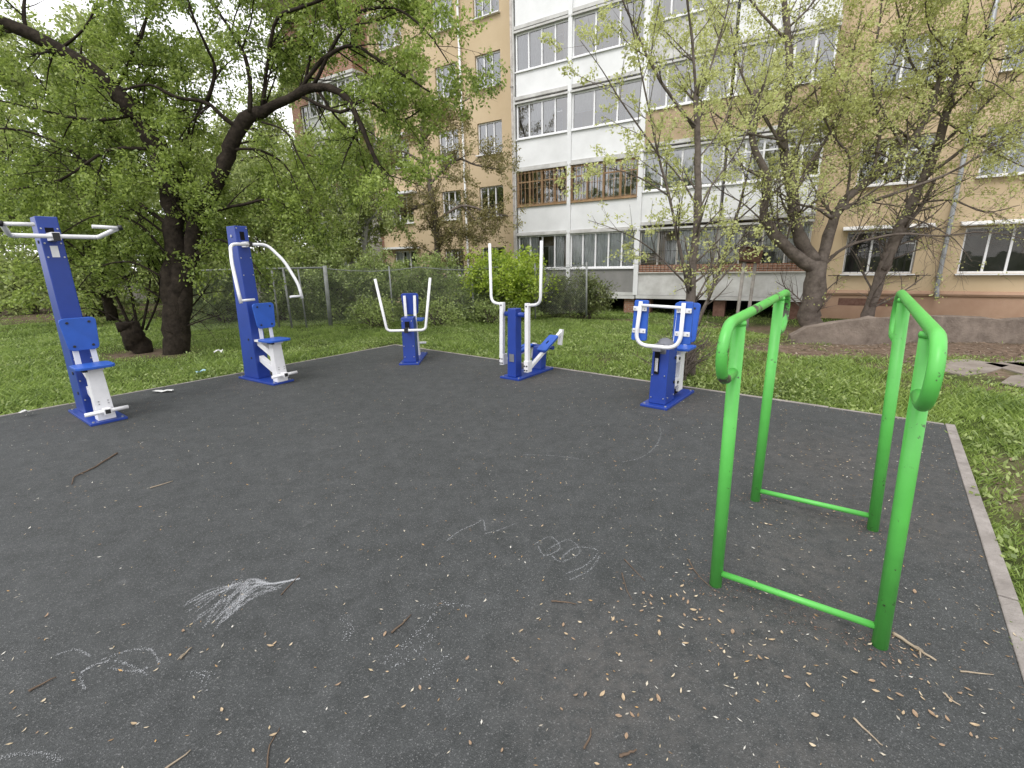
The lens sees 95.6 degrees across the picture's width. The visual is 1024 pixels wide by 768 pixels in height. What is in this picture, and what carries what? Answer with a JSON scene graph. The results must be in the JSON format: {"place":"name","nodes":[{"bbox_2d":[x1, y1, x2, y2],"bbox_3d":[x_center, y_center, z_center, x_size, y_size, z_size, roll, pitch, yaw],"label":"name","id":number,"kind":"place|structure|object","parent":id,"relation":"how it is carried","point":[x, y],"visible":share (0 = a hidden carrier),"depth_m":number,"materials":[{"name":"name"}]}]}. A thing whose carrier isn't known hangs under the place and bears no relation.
{"place":"outdoors","nodes":[
{"label":"outdoors","id":0,"kind":"place"},
{"bbox_2d":[0,0,305,270],"label":"sky","id":1,"kind":"structure","parent":0,"point":[43,8],"materials":[{"name":"white"}]},
{"bbox_2d":[0,345,1023,767],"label":"rubber paving","id":2,"kind":"structure","parent":0,"point":[128,575],"depth_m":2.38,"materials":[{"name":"grey rubber"}]},
{"bbox_2d":[1,751,60,761],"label":"chalk drawing","id":3,"kind":"object","parent":2,"relation":"on","point":[32,753],"visible":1,"depth_m":1.59},
{"bbox_2d":[28,677,55,691],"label":"fallen twig","id":4,"kind":"object","parent":2,"relation":"on","point":[31,689],"visible":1,"depth_m":1.85,"materials":[{"name":"brown wood"}]},
{"bbox_2d":[0,216,128,426],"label":"pulldown machine","id":5,"kind":"object","parent":2,"relation":"on","point":[78,337],"visible":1,"depth_m":4.96,"materials":[{"name":"blue paint"}]},
{"bbox_2d":[71,452,117,483],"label":"fallen twig","id":6,"kind":"object","parent":2,"relation":"on","point":[94,467],"visible":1,"depth_m":3.89,"materials":[{"name":"brown wood"}]},
{"bbox_2d":[57,648,160,687],"bbox_3d":[-1.722,1.180,1.932,0.492,0.001,0.214,-1,15,0],"label":"chalk drawing","id":7,"kind":"object","parent":2,"relation":"on","point":[114,660],"visible":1,"depth_m":1.95},
{"bbox_2d":[165,750,190,767],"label":"fallen twig","id":8,"kind":"object","parent":2,"relation":"on","point":[169,765],"visible":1,"depth_m":1.55,"materials":[{"name":"beige wood"}]},
{"bbox_2d":[177,647,191,659],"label":"fallen twig","id":9,"kind":"object","parent":2,"relation":"on","point":[182,655],"visible":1,"depth_m":1.98,"materials":[{"name":"beige wood"}]},
{"bbox_2d":[185,578,299,627],"bbox_3d":[-1.383,1.059,2.366,0.329,0.001,0.458,9,18,34],"label":"chalk drawing","id":10,"kind":"object","parent":2,"relation":"on","point":[257,581],"visible":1,"depth_m":2.36},
{"bbox_2d":[226,226,303,385],"bbox_3d":[-3.605,-1.097,6.532,1.012,2.150,0.903,8,17,32],"label":"chest press machine","id":11,"kind":"object","parent":2,"relation":"on","point":[255,316],"visible":1,"depth_m":6.51,"materials":[{"name":"blue paint"}]},
{"bbox_2d":[266,727,279,767],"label":"fallen twig","id":12,"kind":"object","parent":2,"relation":"on","point":[269,749],"visible":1,"depth_m":1.59,"materials":[{"name":"brown wood"}]},
{"bbox_2d":[180,601,470,684],"bbox_3d":[-0.768,1.130,2.050,1.141,0.001,0.483,-1,15,0],"label":"chalk drawing","id":13,"kind":"object","parent":2,"relation":"on","point":[391,654],"visible":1,"depth_m":2.05},
{"bbox_2d":[391,614,410,632],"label":"fallen twig","id":14,"kind":"object","parent":2,"relation":"on","point":[397,627],"visible":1,"depth_m":2.12,"materials":[{"name":"brown wood"}]},
{"bbox_2d":[374,278,430,364],"bbox_3d":[-1.722,-1.105,7.904,0.902,1.393,1.030,-2,15,-2],"label":"seated press machine","id":15,"kind":"object","parent":2,"relation":"on","point":[412,353],"visible":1,"depth_m":7.66,"materials":[{"name":"blue paint"}]},
{"bbox_2d":[13,352,928,676],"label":"soil dust","id":16,"kind":"object","parent":2,"relation":"on","point":[725,586],"visible":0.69,"depth_m":2.18,"materials":[{"name":"brown soil"}]},
{"bbox_2d":[1,360,1020,767],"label":"leaf litter","id":17,"kind":"object","parent":2,"relation":"on","point":[581,572],"visible":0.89,"depth_m":2.27,"materials":[{"name":"beige plant"}]},
{"bbox_2d":[0,344,1023,683],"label":"kerb","id":18,"kind":"structure","parent":2,"relation":"on","point":[1012,612],"depth_m":2.67,"materials":[{"name":"concrete"}]},
{"bbox_2d":[22,345,1023,751],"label":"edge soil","id":19,"kind":"structure","parent":2,"relation":"on","point":[960,579],"depth_m":2.46,"materials":[{"name":"brown soil"}]},
{"bbox_2d":[488,241,563,380],"bbox_3d":[0.270,-1.077,6.723,0.900,1.860,1.088,10,18,36],"label":"elliptical trainer","id":20,"kind":"object","parent":2,"relation":"on","point":[535,365],"visible":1,"depth_m":6.52,"materials":[{"name":"blue paint"}]},
{"bbox_2d":[488,530,598,579],"bbox_3d":[0.191,0.935,2.716,0.676,0.001,0.320,13,20,42],"label":"chalk drawing","id":21,"kind":"object","parent":2,"relation":"on","point":[565,553],"visible":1,"depth_m":2.62},
{"bbox_2d":[551,600,575,603],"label":"fallen twig","id":22,"kind":"object","parent":2,"relation":"on","point":[562,601],"visible":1,"depth_m":2.25,"materials":[{"name":"wood"}]},
{"bbox_2d":[583,728,591,748],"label":"fallen twig","id":23,"kind":"object","parent":2,"relation":"on","point":[586,743],"visible":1,"depth_m":1.59,"materials":[{"name":"brown wood"}]},
{"bbox_2d":[619,749,636,757],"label":"fallen twig","id":24,"kind":"object","parent":2,"relation":"on","point":[621,755],"visible":1,"depth_m":1.54,"materials":[{"name":"brown wood"}]},
{"bbox_2d":[631,300,700,410],"bbox_3d":[1.835,-0.387,5.322,0.650,1.175,0.931,10,19,37],"label":"pad press machine","id":25,"kind":"object","parent":2,"relation":"on","point":[667,392],"visible":1,"depth_m":5.12,"materials":[{"name":"blue paint"}]},
{"bbox_2d":[688,559,711,587],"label":"fallen twig","id":26,"kind":"object","parent":2,"relation":"on","point":[697,573],"visible":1,"depth_m":2.43,"materials":[{"name":"brown wood"}]},
{"bbox_2d":[709,289,947,650],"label":"parallel bars","id":27,"kind":"object","parent":2,"relation":"on","point":[929,365],"visible":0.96,"depth_m":2.07,"materials":[{"name":"green paint"}]},
{"bbox_2d":[853,717,882,745],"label":"fallen twig","id":28,"kind":"object","parent":2,"relation":"on","point":[858,722],"visible":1,"depth_m":1.61,"materials":[{"name":"beige wood"}]},
{"bbox_2d":[892,632,936,660],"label":"fallen twig","id":29,"kind":"object","parent":2,"relation":"on","point":[919,649],"visible":1,"depth_m":1.94,"materials":[{"name":"beige wood"}]},
{"bbox_2d":[944,692,960,705],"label":"fallen twig","id":30,"kind":"object","parent":2,"relation":"on","point":[951,699],"visible":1,"depth_m":1.71,"materials":[{"name":"beige wood"}]},
{"bbox_2d":[960,670,993,674],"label":"fallen twig","id":31,"kind":"object","parent":2,"relation":"on","point":[975,672],"visible":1,"depth_m":1.82,"materials":[{"name":"beige wood"}]},
{"bbox_2d":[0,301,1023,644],"bbox_3d":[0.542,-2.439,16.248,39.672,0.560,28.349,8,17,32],"label":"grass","id":32,"kind":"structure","parent":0,"point":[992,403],"depth_m":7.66,"materials":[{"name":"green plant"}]},
{"bbox_2d":[0,286,1023,595],"bbox_3d":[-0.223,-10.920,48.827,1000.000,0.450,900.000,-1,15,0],"label":"ground","id":33,"kind":"structure","parent":0,"point":[754,326],"depth_m":8.21,"materials":[{"name":"green plant"}]},
{"bbox_2d":[0,42,54,312],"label":"leafy tree","id":34,"kind":"object","parent":33,"relation":"on","point":[2,154],"visible":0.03,"depth_m":17.19,"materials":[{"name":"green plant"}]},
{"bbox_2d":[0,248,74,314],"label":"leafy bush","id":35,"kind":"object","parent":33,"relation":"on","point":[36,309],"visible":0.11,"depth_m":18.32,"materials":[{"name":"green plant"}]},
{"bbox_2d":[11,244,156,316],"bbox_3d":[-15.528,-3.851,17.153,3.117,3.258,4.416,8,17,31],"label":"leafy bush","id":36,"kind":"object","parent":33,"relation":"on","point":[101,305],"visible":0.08,"depth_m":17.09,"materials":[{"name":"green plant"}]},
{"bbox_2d":[0,131,188,353],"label":"tree","id":37,"kind":"object","parent":33,"relation":"on","point":[135,340],"visible":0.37,"depth_m":8.72,"materials":[{"name":"green plant"}]},
{"bbox_2d":[0,63,199,322],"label":"leafy tree","id":38,"kind":"object","parent":33,"relation":"on","point":[108,301],"visible":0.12,"depth_m":13.79,"materials":[{"name":"green plant"}]},
{"bbox_2d":[0,0,234,301],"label":"leafy tree","id":39,"kind":"object","parent":33,"relation":"on","point":[68,19],"visible":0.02,"depth_m":19.25,"materials":[{"name":"green plant"}]},
{"bbox_2d":[24,275,306,298],"bbox_3d":[-22.178,-5.317,25.633,24.120,1.750,0.145,0,15,6],"label":"board fence","id":40,"kind":"object","parent":33,"relation":"on","point":[138,294],"visible":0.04,"depth_m":25.61,"materials":[{"name":"wood"}]},
{"bbox_2d":[117,261,217,312],"bbox_3d":[-12.078,-4.038,17.534,3.500,3.308,4.262,-1,15,0],"label":"leafy bush","id":41,"kind":"object","parent":33,"relation":"on","point":[155,287],"visible":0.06,"depth_m":16.30,"materials":[{"name":"green plant"}]},
{"bbox_2d":[191,251,259,323],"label":"hedge bush","id":42,"kind":"object","parent":33,"relation":"on","point":[232,303],"visible":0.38,"depth_m":13.74,"materials":[{"name":"green plant"}]},
{"bbox_2d":[139,122,316,318],"bbox_3d":[-8.747,-5.133,14.814,4.822,6.817,6.513,-5,15,-16],"label":"leafy tree","id":43,"kind":"object","parent":33,"relation":"on","point":[246,179],"visible":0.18,"depth_m":14.11,"materials":[{"name":"green plant"}]},
{"bbox_2d":[0,0,512,354],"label":"spreading tree","id":44,"kind":"object","parent":33,"relation":"on","point":[179,274],"visible":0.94,"depth_m":8.03,"materials":[{"name":"green plant"}]},
{"bbox_2d":[206,46,327,266],"bbox_3d":[-13.746,-10.981,24.962,10.505,12.438,8.002,8,17,31],"label":"leafy tree","id":45,"kind":"object","parent":33,"relation":"on","point":[262,128],"visible":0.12,"depth_m":24.31,"materials":[{"name":"green plant"}]},
{"bbox_2d":[231,245,328,320],"bbox_3d":[-6.917,-2.939,14.158,2.595,2.553,2.326,-1,15,0],"label":"hedge bush","id":46,"kind":"object","parent":33,"relation":"on","point":[280,264],"visible":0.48,"depth_m":14.03,"materials":[{"name":"green plant"}]},
{"bbox_2d":[229,113,382,304],"bbox_3d":[-8.187,-6.386,17.393,6.615,7.156,5.812,-1,15,0],"label":"leafy tree","id":47,"kind":"object","parent":33,"relation":"on","point":[305,202],"visible":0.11,"depth_m":16.89,"materials":[{"name":"green plant"}]},
{"bbox_2d":[290,236,369,319],"bbox_3d":[-5.590,-3.118,14.308,2.758,2.808,2.332,-1,15,0],"label":"hedge bush","id":48,"kind":"object","parent":33,"relation":"on","point":[333,262],"visible":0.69,"depth_m":14.23,"materials":[{"name":"green plant"}]},
{"bbox_2d":[287,95,418,299],"bbox_3d":[-5.628,-6.189,15.888,4.805,6.595,2.547,-1,15,0],"label":"pale trunk tree","id":49,"kind":"object","parent":33,"relation":"on","point":[388,221],"visible":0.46,"depth_m":15.70,"materials":[{"name":"green plant"}]},
{"bbox_2d":[342,290,402,328],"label":"weed clump","id":50,"kind":"object","parent":33,"relation":"on","point":[371,315],"visible":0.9,"depth_m":12.34,"materials":[{"name":"green plant"}]},
{"bbox_2d":[341,243,425,318],"bbox_3d":[-4.252,-3.015,14.455,2.168,2.660,2.875,-14,20,-41],"label":"hedge bush","id":51,"kind":"object","parent":33,"relation":"on","point":[367,261],"visible":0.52,"depth_m":14.13,"materials":[{"name":"green plant"}]},
{"bbox_2d":[190,262,587,329],"bbox_3d":[-3.139,-2.546,13.275,11.312,1.712,0.109,-4,15,-12],"label":"fence","id":52,"kind":"object","parent":33,"relation":"on","point":[327,294],"visible":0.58,"depth_m":12.93,"materials":[{"name":"metal"}]},
{"bbox_2d":[385,249,459,317],"bbox_3d":[-2.789,-3.056,14.794,2.415,2.506,2.163,-1,15,0],"label":"hedge bush","id":53,"kind":"object","parent":33,"relation":"on","point":[430,262],"visible":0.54,"depth_m":14.54,"materials":[{"name":"green plant"}]},
{"bbox_2d":[407,291,469,327],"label":"weed clump","id":54,"kind":"object","parent":33,"relation":"on","point":[446,313],"visible":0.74,"depth_m":12.53,"materials":[{"name":"green plant"}]},
{"bbox_2d":[352,11,533,277],"bbox_3d":[-2.958,-7.875,16.869,7.500,9.591,3.096,-1,15,0],"label":"bronze tree","id":55,"kind":"object","parent":33,"relation":"on","point":[436,225],"visible":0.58,"depth_m":16.95,"materials":[{"name":"green plant"}]},
{"bbox_2d":[440,271,487,319],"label":"dull shrub","id":56,"kind":"object","parent":33,"relation":"on","point":[460,298],"visible":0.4,"depth_m":14.26,"materials":[{"name":"green plant"}]},
{"bbox_2d":[456,294,518,324],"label":"weed clump","id":57,"kind":"object","parent":33,"relation":"on","point":[487,309],"visible":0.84,"depth_m":13.07,"materials":[{"name":"green plant"}]},
{"bbox_2d":[448,243,563,320],"bbox_3d":[-0.225,-3.032,14.414,3.600,2.629,3.350,-1,15,0],"label":"round shrub","id":58,"kind":"object","parent":33,"relation":"on","point":[516,288],"visible":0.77,"depth_m":13.64,"materials":[{"name":"green plant"}]},
{"bbox_2d":[533,267,575,317],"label":"dull shrub","id":59,"kind":"object","parent":33,"relation":"on","point":[556,304],"visible":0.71,"depth_m":15.35,"materials":[{"name":"green plant"}]},
{"bbox_2d":[564,263,619,318],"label":"dull shrub","id":60,"kind":"object","parent":33,"relation":"on","point":[593,297],"visible":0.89,"depth_m":15.07,"materials":[{"name":"green plant"}]},
{"bbox_2d":[261,0,1023,318],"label":"apartment building","id":61,"kind":"structure","parent":33,"relation":"on","point":[543,114],"depth_m":16.61,"materials":[{"name":"paint"}]},
{"bbox_2d":[300,105,310,132],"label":"window","id":62,"kind":"structure","parent":61,"relation":"in","point":[305,109],"depth_m":26.03,"materials":[{"name":"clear glass"}]},
{"bbox_2d":[377,15,401,52],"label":"window","id":63,"kind":"structure","parent":61,"relation":"in","point":[391,32],"depth_m":22.04,"materials":[{"name":"white glass"}]},
{"bbox_2d":[387,139,409,168],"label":"window","id":64,"kind":"structure","parent":61,"relation":"in","point":[405,154],"depth_m":23.88,"materials":[{"name":"grey glass"}]},
{"bbox_2d":[392,196,413,223],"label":"window","id":65,"kind":"structure","parent":61,"relation":"in","point":[412,222],"depth_m":24.48,"materials":[{"name":"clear glass"}]},
{"bbox_2d":[395,250,416,274],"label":"window","id":66,"kind":"structure","parent":61,"relation":"in","point":[399,255],"depth_m":24.70,"materials":[{"name":"clear glass"}]},
{"bbox_2d":[430,0,452,34],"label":"window","id":67,"kind":"structure","parent":61,"relation":"in","point":[436,4],"depth_m":20.41,"materials":[{"name":"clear glass"}]},
{"bbox_2d":[436,63,455,99],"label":"window","id":68,"kind":"structure","parent":61,"relation":"in","point":[444,72],"depth_m":21.06,"materials":[{"name":"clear glass"}]},
{"bbox_2d":[439,129,458,162],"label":"window","id":69,"kind":"structure","parent":61,"relation":"in","point":[442,141],"depth_m":21.77,"materials":[{"name":"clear glass"}]},
{"bbox_2d":[443,190,461,220],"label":"window","id":70,"kind":"structure","parent":61,"relation":"in","point":[451,195],"depth_m":22.35,"materials":[{"name":"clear glass"}]},
{"bbox_2d":[445,249,463,276],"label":"window","id":71,"kind":"structure","parent":61,"relation":"in","point":[455,249],"depth_m":22.95,"materials":[{"name":"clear glass"}]},
{"bbox_2d":[470,0,499,21],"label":"window","id":72,"kind":"structure","parent":61,"relation":"in","point":[495,3],"depth_m":19.34,"materials":[{"name":"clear glass"}]},
{"bbox_2d":[475,120,501,156],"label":"window","id":73,"kind":"structure","parent":61,"relation":"in","point":[494,128],"depth_m":20.60,"materials":[{"name":"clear glass"}]},
{"bbox_2d":[476,50,501,89],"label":"window","id":74,"kind":"structure","parent":61,"relation":"in","point":[481,63],"depth_m":19.94,"materials":[{"name":"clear glass"}]},
{"bbox_2d":[481,185,503,216],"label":"window","id":75,"kind":"structure","parent":61,"relation":"in","point":[497,190],"depth_m":21.40,"materials":[{"name":"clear glass"}]},
{"bbox_2d":[483,247,504,275],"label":"window","id":76,"kind":"structure","parent":61,"relation":"in","point":[499,248],"depth_m":21.94,"materials":[{"name":"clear glass"}]},
{"bbox_2d":[539,245,560,268],"bbox_3d":[1.821,-5.508,20.672,1.900,1.850,0.780,7,17,30],"label":"window","id":77,"kind":"structure","parent":61,"relation":"in","point":[548,250],"depth_m":20.41,"materials":[{"name":"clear glass"}]},
{"bbox_2d":[556,179,561,201],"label":"window","id":78,"kind":"structure","parent":61,"relation":"in","point":[559,190],"depth_m":19.53,"materials":[{"name":"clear glass"}]},
{"bbox_2d":[557,108,562,130],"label":"window","id":79,"kind":"structure","parent":61,"relation":"in","point":[559,111],"depth_m":18.82,"materials":[{"name":"white glass"}]},
{"bbox_2d":[557,33,562,60],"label":"window","id":80,"kind":"structure","parent":61,"relation":"in","point":[559,36],"depth_m":18.80,"materials":[{"name":"white glass"}]},
{"bbox_2d":[592,172,623,198],"bbox_3d":[4.006,-7.766,18.704,1.900,1.850,0.780,8,17,30],"label":"window","id":81,"kind":"structure","parent":61,"relation":"in","point":[609,193],"depth_m":18.57,"materials":[{"name":"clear glass"}]},
{"bbox_2d":[597,21,618,49],"bbox_3d":[3.903,-12.814,17.380,1.900,1.850,0.780,8,17,30],"label":"window","id":82,"kind":"structure","parent":61,"relation":"in","point":[613,41],"depth_m":17.29,"materials":[{"name":"white glass"}]},
{"bbox_2d":[595,96,626,123],"bbox_3d":[3.954,-10.290,18.042,1.900,1.850,0.780,8,17,30],"label":"window","id":83,"kind":"structure","parent":61,"relation":"in","point":[622,111],"depth_m":18.32,"materials":[{"name":"white glass"}]},
{"bbox_2d":[664,241,676,264],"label":"window","id":84,"kind":"structure","parent":61,"relation":"in","point":[668,254],"depth_m":17.82,"materials":[{"name":"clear glass"}]},
{"bbox_2d":[674,80,713,102],"bbox_3d":[6.533,-9.951,16.548,1.900,1.850,0.780,8,17,30],"label":"window","id":85,"kind":"structure","parent":61,"relation":"in","point":[711,81],"depth_m":16.65,"materials":[{"name":"white glass"}]},
{"bbox_2d":[746,237,786,263],"bbox_3d":[9.044,-4.557,16.485,1.900,1.850,0.780,8,17,30],"label":"window","id":86,"kind":"structure","parent":61,"relation":"in","point":[780,253],"depth_m":16.20,"materials":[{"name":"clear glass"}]},
{"bbox_2d":[753,153,798,179],"bbox_3d":[8.992,-7.110,15.816,1.900,1.850,0.780,8,17,30],"label":"window","id":87,"kind":"structure","parent":61,"relation":"in","point":[768,155],"depth_m":15.56,"materials":[{"name":"white glass"}]},
{"bbox_2d":[772,58,811,84],"bbox_3d":[8.941,-9.634,15.153,1.900,1.850,0.780,8,17,30],"label":"window","id":88,"kind":"structure","parent":61,"relation":"in","point":[811,58],"depth_m":14.59,"materials":[{"name":"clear glass"}]},
{"bbox_2d":[840,229,919,274],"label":"window","id":89,"kind":"structure","parent":61,"relation":"in","point":[904,264],"depth_m":15.02,"materials":[{"name":"clear glass"}]},
{"bbox_2d":[853,133,935,187],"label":"window","id":90,"kind":"structure","parent":61,"relation":"in","point":[910,180],"depth_m":14.37,"materials":[{"name":"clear glass"}]},
{"bbox_2d":[868,29,957,93],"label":"window","id":91,"kind":"structure","parent":61,"relation":"in","point":[900,69],"depth_m":13.61,"materials":[{"name":"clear glass"}]},
{"bbox_2d":[954,225,1023,274],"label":"window","id":92,"kind":"structure","parent":61,"relation":"in","point":[997,252],"depth_m":13.75,"materials":[{"name":"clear glass"}]},
{"bbox_2d":[976,123,1023,178],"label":"window","id":93,"kind":"structure","parent":61,"relation":"in","point":[1020,169],"depth_m":13.19,"materials":[{"name":"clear glass"}]},
{"bbox_2d":[997,14,1023,73],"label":"window","id":94,"kind":"structure","parent":61,"relation":"in","point":[1009,70],"depth_m":12.70,"materials":[{"name":"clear glass"}]},
{"bbox_2d":[538,0,805,376],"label":"young tree","id":95,"kind":"object","parent":33,"relation":"on","point":[689,280],"visible":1,"depth_m":5.84,"materials":[{"name":"green plant"}]},
{"bbox_2d":[634,309,718,380],"bbox_3d":[2.335,-0.544,6.347,1.182,1.058,1.266,10,19,37],"label":"weed clump","id":96,"kind":"object","parent":33,"relation":"on","point":[688,363],"visible":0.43,"depth_m":6.32,"materials":[{"name":"green plant"}]},
{"bbox_2d":[676,0,825,326],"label":"slim tree","id":97,"kind":"object","parent":33,"relation":"on","point":[710,292],"visible":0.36,"depth_m":11.52,"materials":[{"name":"green plant"}]},
{"bbox_2d":[645,0,1023,328],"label":"forked tree","id":98,"kind":"object","parent":33,"relation":"on","point":[806,256],"visible":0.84,"depth_m":10.06,"materials":[{"name":"green plant"}]},
{"bbox_2d":[788,315,1023,344],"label":"retaining wall","id":99,"kind":"structure","parent":33,"relation":"on","point":[868,330],"depth_m":9.34,"materials":[{"name":"concrete"}]},
{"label":"soil bank","id":100,"kind":"structure","parent":33,"relation":"on","visible":0},
{"bbox_2d":[736,246,765,327],"bbox_3d":[6.336,-2.477,12.545,0.610,2.376,0.360,-1,15,0],"label":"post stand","id":101,"kind":"object","parent":100,"relation":"on","point":[757,259],"visible":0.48,"depth_m":12.38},
{"bbox_2d":[746,0,1023,316],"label":"leaning tree","id":102,"kind":"object","parent":100,"relation":"on","point":[961,48],"visible":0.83,"depth_m":9.82,"materials":[{"name":"green plant"}]},
{"bbox_2d":[2,309,1023,504],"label":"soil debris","id":103,"kind":"object","parent":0,"point":[889,353],"visible":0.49,"depth_m":8.43,"materials":[{"name":"brown soil"}]},
{"bbox_2d":[911,359,1023,387],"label":"path","id":104,"kind":"structure","parent":0,"point":[1017,366],"depth_m":6.65,"materials":[{"name":"concrete"}]}
]}

